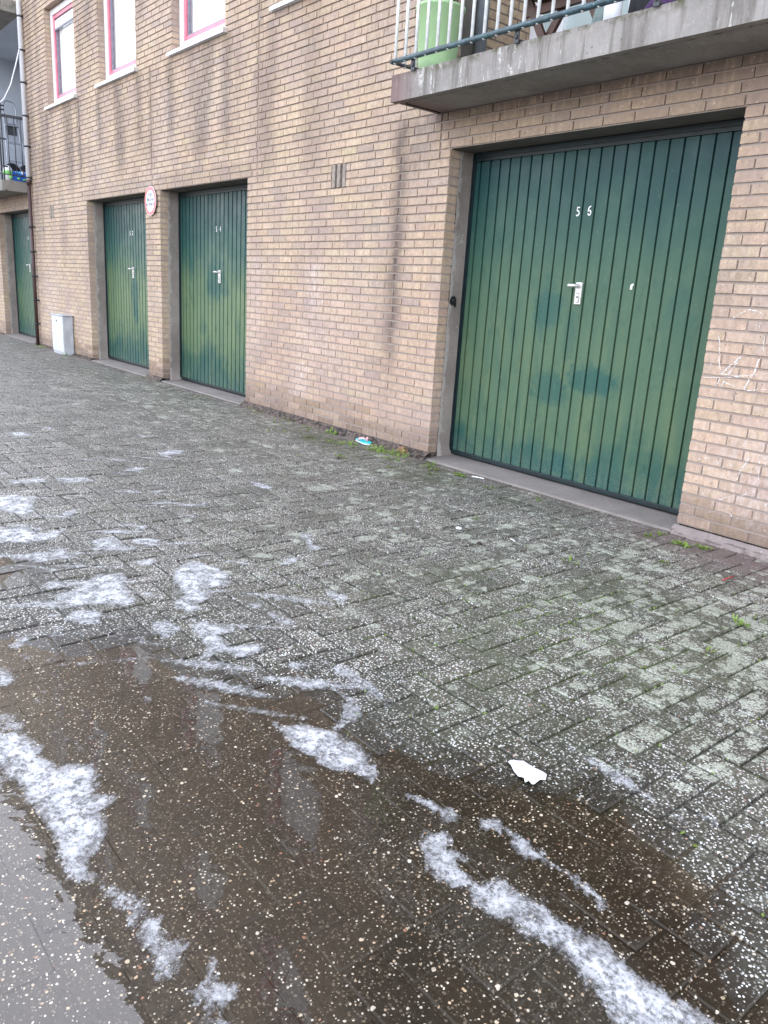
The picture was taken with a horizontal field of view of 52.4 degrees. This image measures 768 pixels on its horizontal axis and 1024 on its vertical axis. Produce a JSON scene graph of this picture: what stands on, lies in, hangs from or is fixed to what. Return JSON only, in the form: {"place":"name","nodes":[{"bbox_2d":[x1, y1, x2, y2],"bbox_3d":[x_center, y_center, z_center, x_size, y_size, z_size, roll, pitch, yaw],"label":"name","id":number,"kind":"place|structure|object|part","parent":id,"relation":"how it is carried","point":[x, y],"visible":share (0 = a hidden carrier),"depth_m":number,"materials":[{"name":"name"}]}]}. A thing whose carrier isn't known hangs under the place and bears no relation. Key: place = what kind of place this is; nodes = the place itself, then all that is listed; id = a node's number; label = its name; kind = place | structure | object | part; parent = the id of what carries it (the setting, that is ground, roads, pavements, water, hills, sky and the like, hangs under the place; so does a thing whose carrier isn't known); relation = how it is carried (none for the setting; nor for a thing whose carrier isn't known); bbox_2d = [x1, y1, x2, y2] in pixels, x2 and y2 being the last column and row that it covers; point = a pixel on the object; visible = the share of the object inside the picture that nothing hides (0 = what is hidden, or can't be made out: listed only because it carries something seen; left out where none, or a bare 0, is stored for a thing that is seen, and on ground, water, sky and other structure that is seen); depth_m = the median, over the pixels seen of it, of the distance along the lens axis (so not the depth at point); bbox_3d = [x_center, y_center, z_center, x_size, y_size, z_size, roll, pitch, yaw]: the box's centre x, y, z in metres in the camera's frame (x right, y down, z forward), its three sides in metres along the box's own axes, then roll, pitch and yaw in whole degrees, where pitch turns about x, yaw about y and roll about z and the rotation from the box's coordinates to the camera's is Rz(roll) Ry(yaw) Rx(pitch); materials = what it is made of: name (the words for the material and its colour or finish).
{"place":"outdoors","nodes":[
{"label":"outdoors","id":0,"kind":"place"},
{"bbox_2d":[5,162,21,171],"bbox_3d":[-6.464,-5.928,13.661,0.322,0.378,0.410,-9,20,-38],"label":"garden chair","id":1,"kind":"object","parent":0,"point":[13,166],"visible":0.3,"depth_m":13.77,"materials":[{"name":"white plastic"}]},
{"bbox_2d":[0,334,767,1023],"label":"paving","id":2,"kind":"structure","parent":0,"point":[228,450],"depth_m":2.48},
{"bbox_2d":[50,313,73,354],"bbox_3d":[-5.163,-2.855,12.536,0.173,0.625,0.590,-9,20,-38],"label":"utility cabinet","id":3,"kind":"object","parent":2,"relation":"on","point":[62,332],"visible":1,"depth_m":12.38,"materials":[{"name":"grey metal"}]},
{"bbox_3d":[-5.221,-2.855,12.487,0.017,0.543,0.530,-9,20,-38],"label":"cabinet door","id":4,"kind":"part","parent":3,"relation":"part of","materials":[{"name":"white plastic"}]},
{"bbox_2d":[326,427,336,434],"bbox_3d":[-0.474,-0.738,7.113,0.092,0.065,0.156,-9,20,-38],"label":"weed","id":5,"kind":"object","parent":2,"relation":"on","point":[330,431],"visible":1,"depth_m":7.11,"materials":[{"name":"green plant"}]},
{"bbox_2d":[340,440,357,446],"bbox_3d":[-0.292,-0.584,6.661,0.154,0.038,0.194,-9,20,-38],"label":"weed","id":6,"kind":"object","parent":2,"relation":"on","point":[349,442],"visible":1,"depth_m":6.67,"materials":[{"name":"green plant"}]},
{"bbox_2d":[0,427,703,1023],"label":"foam","id":7,"kind":"object","parent":2,"relation":"on","point":[62,781],"visible":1,"depth_m":2.01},
{"bbox_2d":[356,437,371,444],"bbox_3d":[-0.178,-0.628,6.757,0.095,0.057,0.233,-9,20,-38],"label":"flip flop","id":8,"kind":"object","parent":2,"relation":"on","point":[363,440],"visible":1,"depth_m":6.71,"materials":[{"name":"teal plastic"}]},
{"bbox_2d":[366,444,389,453],"bbox_3d":[-0.057,-0.531,6.485,0.175,0.058,0.283,-3,17,-21],"label":"weed","id":9,"kind":"object","parent":2,"relation":"on","point":[378,449],"visible":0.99,"depth_m":6.49,"materials":[{"name":"green plant"}]},
{"bbox_2d":[385,448,408,457],"bbox_3d":[0.124,-0.482,6.356,0.176,0.066,0.276,-9,20,-38],"label":"weed","id":10,"kind":"object","parent":2,"relation":"on","point":[399,453],"visible":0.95,"depth_m":6.37,"materials":[{"name":"green plant"}]},
{"bbox_2d":[397,446,407,453],"bbox_3d":[0.151,-0.506,6.438,0.081,0.076,0.129,-24,31,-59],"label":"rotting leaf","id":11,"kind":"object","parent":2,"relation":"on","point":[400,449],"visible":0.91,"depth_m":6.41,"materials":[{"name":"brown plant"}]},
{"bbox_2d":[137,378,767,916],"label":"moss and weeds","id":12,"kind":"object","parent":2,"relation":"on","point":[527,604],"visible":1,"depth_m":3.40,"materials":[{"name":"green plant"}]},
{"bbox_2d":[508,760,546,783],"bbox_3d":[0.390,0.715,2.163,0.074,0.014,0.118,-9,20,-38],"label":"paper scrap","id":13,"kind":"object","parent":2,"relation":"on","point":[528,772],"visible":1,"depth_m":2.15,"materials":[{"name":"white paper"}]},
{"bbox_2d":[670,539,694,547],"bbox_3d":[1.680,0.174,4.381,0.079,0.041,0.154,-9,20,-38],"label":"weed","id":14,"kind":"object","parent":2,"relation":"on","point":[681,544],"visible":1,"depth_m":4.40,"materials":[{"name":"green plant"}]},
{"bbox_2d":[697,542,712,549],"bbox_3d":[1.785,0.191,4.335,0.100,0.042,0.067,12,18,28],"label":"weed","id":15,"kind":"object","parent":2,"relation":"on","point":[702,547],"visible":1,"depth_m":4.34,"materials":[{"name":"green plant"}]},
{"bbox_2d":[733,613,750,627],"bbox_3d":[1.519,0.461,3.311,0.070,0.035,0.099,9,17,20],"label":"weed","id":16,"kind":"object","parent":2,"relation":"on","point":[739,620],"visible":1,"depth_m":3.30,"materials":[{"name":"green plant"}]},
{"bbox_2d":[603,1,622,19],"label":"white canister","id":17,"kind":"object","parent":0,"point":[612,10],"visible":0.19,"depth_m":4.19,"materials":[{"name":"white plastic"}]},
{"label":"ground","id":18,"kind":"structure","parent":0,"visible":0},
{"bbox_2d":[0,0,767,560],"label":"brick building","id":19,"kind":"structure","parent":18,"relation":"on","point":[508,246],"depth_m":6.05,"materials":[{"name":"brick"},{"name":"mortar"}]},
{"bbox_2d":[3,165,12,179],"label":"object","id":20,"kind":"object","parent":19,"relation":"on","point":[8,177],"visible":0.61,"depth_m":13.19,"materials":[{"name":"plastic"}]},
{"bbox_2d":[0,49,19,102],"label":"cable","id":21,"kind":"object","parent":19,"relation":"hanging from","point":[12,76],"visible":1,"depth_m":12.56,"materials":[{"name":"white plastic"}]},
{"bbox_2d":[2,100,24,164],"bbox_3d":[-7.207,-7.158,15.320,0.422,1.732,0.594,-9,20,-38],"label":"stepladder","id":22,"kind":"object","parent":19,"relation":"on","point":[10,129],"visible":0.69,"depth_m":15.37,"materials":[{"name":"metal"}]},
{"bbox_2d":[12,171,25,181],"bbox_3d":[-6.232,-5.745,13.359,0.285,0.175,0.236,-9,20,-38],"label":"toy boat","id":23,"kind":"object","parent":19,"relation":"on","point":[19,179],"visible":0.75,"depth_m":13.28,"materials":[{"name":"blue plastic"}]},
{"bbox_2d":[11,213,35,336],"bbox_3d":[-6.597,-4.399,14.551,0.103,2.217,1.974,-9,20,-38],"label":"garage door","id":24,"kind":"structure","parent":19,"relation":"in","point":[20,222],"depth_m":14.89,"materials":[{"name":"paint"}]},
{"bbox_2d":[44,0,77,110],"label":"window","id":25,"kind":"structure","parent":19,"relation":"in","point":[61,16],"depth_m":11.63,"materials":[{"name":"white glass"}]},
{"bbox_2d":[94,0,138,88],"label":"window","id":26,"kind":"structure","parent":19,"relation":"in","point":[120,33],"depth_m":10.08,"materials":[{"name":"white glass"}]},
{"bbox_2d":[103,197,148,367],"bbox_3d":[-3.517,-3.193,10.942,0.103,2.235,2.104,-9,20,-38],"label":"garage door","id":27,"kind":"structure","parent":19,"relation":"in","point":[124,221],"depth_m":11.14,"materials":[{"name":"green paint"}]},
{"bbox_2d":[145,186,155,214],"bbox_3d":[-2.853,-3.816,9.573,0.041,0.336,0.336,-9,20,-38],"label":"prohibition sign","id":28,"kind":"object","parent":19,"relation":"attached to","point":[150,200],"visible":1,"depth_m":9.55,"materials":[{"name":"metal"}]},
{"bbox_2d":[166,0,228,56],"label":"window","id":29,"kind":"structure","parent":19,"relation":"in","point":[200,21],"depth_m":8.44,"materials":[{"name":"white glass"}]},
{"bbox_2d":[178,184,248,395],"bbox_3d":[-1.916,-2.560,9.068,0.103,2.257,2.114,-9,20,-38],"label":"garage door","id":30,"kind":"structure","parent":19,"relation":"in","point":[212,223],"depth_m":9.18,"materials":[{"name":"paint"}]},
{"bbox_2d":[269,0,302,12],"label":"window","id":31,"kind":"structure","parent":19,"relation":"in","point":[283,4],"depth_m":6.97,"materials":[{"name":"white glass"}]},
{"bbox_2d":[416,0,465,67],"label":"trash bin","id":32,"kind":"object","parent":19,"relation":"on","point":[438,57],"visible":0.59,"depth_m":5.23,"materials":[{"name":"green plastic"}]},
{"bbox_2d":[522,0,596,36],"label":"folding table","id":33,"kind":"object","parent":19,"relation":"on","point":[560,5],"visible":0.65,"depth_m":4.99,"materials":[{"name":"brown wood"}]},
{"bbox_2d":[529,0,629,38],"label":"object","id":34,"kind":"structure","parent":19,"relation":"in","point":[583,18],"depth_m":5.71,"materials":[{"name":"white"}]},
{"bbox_2d":[449,118,744,513],"bbox_3d":[1.296,-1.308,5.303,0.103,2.263,2.204,-9,20,-38],"label":"garage door","id":35,"kind":"structure","parent":19,"relation":"in","point":[567,373],"depth_m":5.19,"materials":[{"name":"paint"}]},
{"bbox_2d":[591,6,603,22],"bbox_3d":[1.264,-3.013,4.186,0.035,0.770,0.282,-9,20,-38],"label":"leaning board","id":36,"kind":"object","parent":19,"relation":"on","point":[598,14],"depth_m":4.32,"materials":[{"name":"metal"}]},
{"bbox_2d":[628,0,649,12],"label":"black bag","id":37,"kind":"object","parent":19,"relation":"on","point":[636,5],"visible":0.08,"depth_m":4.29,"materials":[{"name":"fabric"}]},
{"bbox_2d":[644,0,676,8],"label":"purple cloth","id":38,"kind":"object","parent":19,"relation":"on","point":[649,4],"visible":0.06,"depth_m":4.03,"materials":[{"name":"purple fabric"}]}
]}

